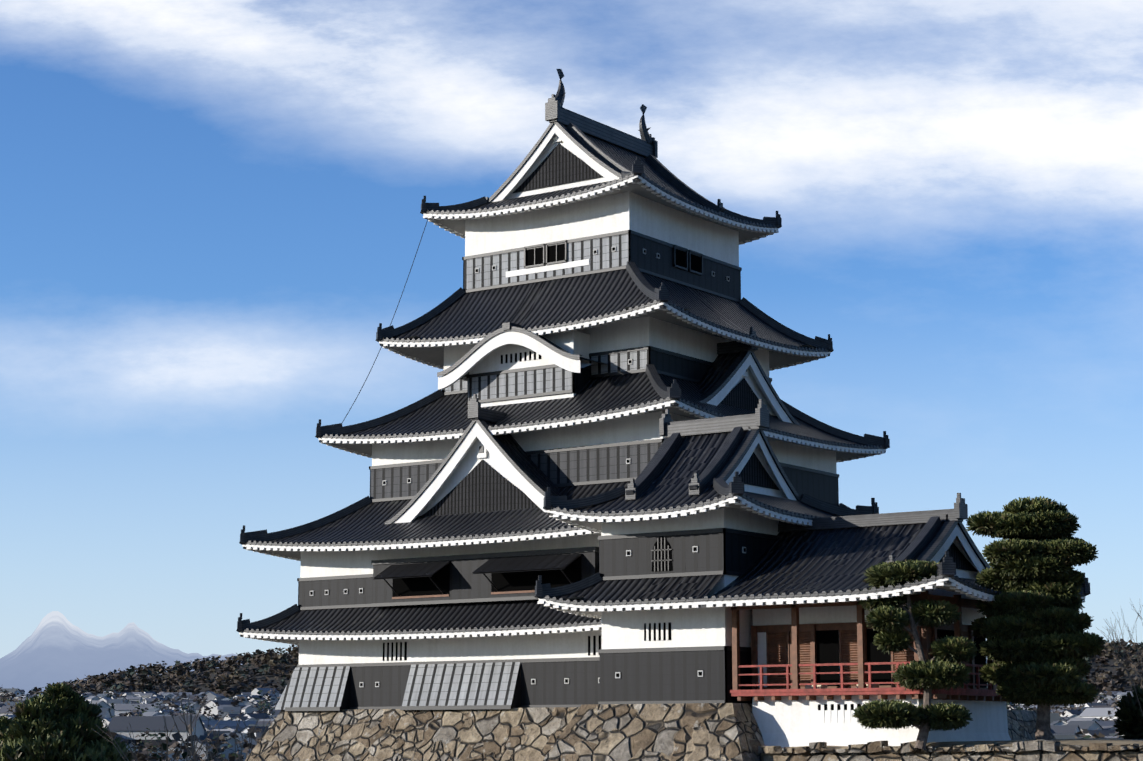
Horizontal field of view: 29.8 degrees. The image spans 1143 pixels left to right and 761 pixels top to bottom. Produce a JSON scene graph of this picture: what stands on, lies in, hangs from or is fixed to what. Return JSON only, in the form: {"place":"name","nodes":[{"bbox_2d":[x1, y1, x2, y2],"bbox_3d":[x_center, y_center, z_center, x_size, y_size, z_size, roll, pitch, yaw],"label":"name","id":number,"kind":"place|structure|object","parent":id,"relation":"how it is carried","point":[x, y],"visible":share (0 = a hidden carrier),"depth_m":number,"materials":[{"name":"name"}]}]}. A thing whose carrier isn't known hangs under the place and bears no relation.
{"place":"outdoors","nodes":[
{"label":"outdoors","id":0,"kind":"place"},
{"bbox_2d":[0,611,248,693],"bbox_3d":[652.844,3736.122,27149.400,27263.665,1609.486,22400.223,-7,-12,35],"label":"mountains","id":1,"kind":"structure","parent":0,"point":[55,647],"depth_m":23163.51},
{"bbox_2d":[0,0,1142,657],"label":"sky","id":2,"kind":"structure","parent":0,"point":[211,219],"materials":[{"name":"blue"}]},
{"bbox_2d":[310,244,986,709],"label":"windows","id":3,"kind":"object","parent":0,"point":[828,644],"visible":0.35,"depth_m":78.22,"materials":[{"name":"black wood"}]},
{"bbox_2d":[781,738,1142,748],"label":"grass","id":4,"kind":"structure","parent":0,"point":[1087,741],"depth_m":63.77,"materials":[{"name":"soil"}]},
{"bbox_3d":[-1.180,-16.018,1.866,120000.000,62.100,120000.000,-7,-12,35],"label":"valley ground","id":5,"kind":"structure","parent":0,"visible":0},
{"bbox_2d":[0,688,1132,760],"bbox_3d":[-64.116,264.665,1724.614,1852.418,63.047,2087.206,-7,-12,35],"label":"town houses","id":6,"kind":"structure","parent":5,"relation":"on","point":[1073,722],"depth_m":841.88,"materials":[{"name":"paint"}]},
{"bbox_2d":[0,639,1142,760],"bbox_3d":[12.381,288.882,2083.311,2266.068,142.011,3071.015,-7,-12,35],"label":"wooded hill","id":7,"kind":"structure","parent":5,"relation":"on","point":[268,659],"depth_m":2423.96,"materials":[{"name":"green plant"}]},
{"bbox_2d":[0,682,1142,760],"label":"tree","id":8,"kind":"object","parent":5,"relation":"on","point":[56,722],"visible":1,"depth_m":221.51,"materials":[{"name":"green plant"}]},
{"bbox_2d":[91,599,1142,760],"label":"bare shrubs","id":9,"kind":"object","parent":5,"relation":"on","point":[193,751],"visible":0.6,"depth_m":209.46,"materials":[{"name":"brown plant"}]},
{"bbox_2d":[245,703,1142,760],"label":"stone base walls","id":10,"kind":"structure","parent":5,"relation":"on","point":[673,732],"depth_m":76.97,"materials":[{"name":"beige stone"}]},
{"bbox_2d":[239,123,1084,746],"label":"castle plaster walls","id":11,"kind":"structure","parent":10,"relation":"on","point":[785,721],"depth_m":82.37,"materials":[{"name":"white paint"}]},
{"bbox_2d":[342,219,427,422],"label":"cable","id":12,"kind":"object","parent":11,"relation":"attached to","point":[390,324],"visible":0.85,"depth_m":88.87,"materials":[{"name":"black metal"}]},
{"bbox_2d":[274,233,649,709],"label":"batten","id":13,"kind":"object","parent":11,"relation":"attached to","point":[457,684],"visible":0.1,"depth_m":84.19,"materials":[{"name":"grey wood"}]},
{"bbox_2d":[310,246,745,686],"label":"castle loophole frames","id":14,"kind":"structure","parent":11,"relation":"attached to","point":[629,459],"depth_m":83.33,"materials":[{"name":"grey wood"}]},
{"bbox_2d":[285,230,838,710],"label":"wall battens","id":15,"kind":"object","parent":11,"relation":"attached to","point":[345,702],"depth_m":82.05,"materials":[{"name":"black wood"}]},
{"bbox_2d":[298,233,838,706],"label":"castle boards","id":16,"kind":"object","parent":11,"relation":"attached to","point":[672,675],"depth_m":79.69,"materials":[{"name":"black wood"}]},
{"bbox_2d":[241,179,985,643],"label":"castle eave soffits","id":17,"kind":"object","parent":11,"relation":"attached to","point":[435,355],"visible":0.21,"depth_m":87.94,"materials":[{"name":"white paint"}]},
{"bbox_2d":[259,123,986,634],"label":"castle tiled roofs","id":18,"kind":"structure","parent":11,"relation":"on","point":[821,561],"depth_m":82.32,"materials":[{"name":"black tile"}]},
{"bbox_2d":[236,69,1090,634],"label":"castle ridges and ornaments","id":19,"kind":"object","parent":18,"relation":"on","point":[572,125],"visible":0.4,"depth_m":81.62},
{"bbox_2d":[240,178,1084,639],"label":"castle eave shadow gaps","id":20,"kind":"object","parent":11,"relation":"attached to","point":[596,520],"visible":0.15,"depth_m":78.80,"materials":[{"name":"black"}]},
{"bbox_2d":[392,590,1006,701],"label":"wooden pavilion frame","id":21,"kind":"object","parent":11,"relation":"attached to","point":[794,643],"visible":0.54,"depth_m":67.51,"materials":[{"name":"brown wood"}]},
{"bbox_2d":[805,684,878,688],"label":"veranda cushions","id":22,"kind":"object","parent":21,"relation":"on","point":[825,686],"visible":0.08,"depth_m":66.76,"materials":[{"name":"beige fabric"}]},
{"bbox_2d":[422,144,977,571],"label":"castle gable louvres","id":23,"kind":"object","parent":11,"relation":"attached to","point":[482,486],"visible":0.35,"depth_m":82.92,"materials":[{"name":"black wood"}]},
{"bbox_2d":[730,662,1000,696],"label":"balcony railing","id":24,"kind":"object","parent":11,"relation":"attached to","point":[842,690],"depth_m":66.43,"materials":[{"name":"red wood"}]},
{"bbox_2d":[758,739,1142,753],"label":"retaining wall cap stones","id":25,"kind":"object","parent":10,"relation":"on","point":[908,747],"visible":0.92,"depth_m":62.84,"materials":[{"name":"grey stone"}]},
{"bbox_2d":[898,537,1050,750],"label":"trees trunks and branches","id":26,"kind":"object","parent":5,"relation":"on","point":[1043,729],"visible":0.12,"depth_m":63.84,"materials":[{"name":"brown wood"}]},
{"bbox_2d":[852,496,1105,730],"bbox_3d":[12.113,7.040,65.182,7.915,7.160,3.904,2,-10,-12],"label":"pine foliage","id":27,"kind":"object","parent":26,"relation":"attached to","point":[1038,645],"visible":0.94,"depth_m":64.39,"materials":[{"name":"green plant"}]}
]}

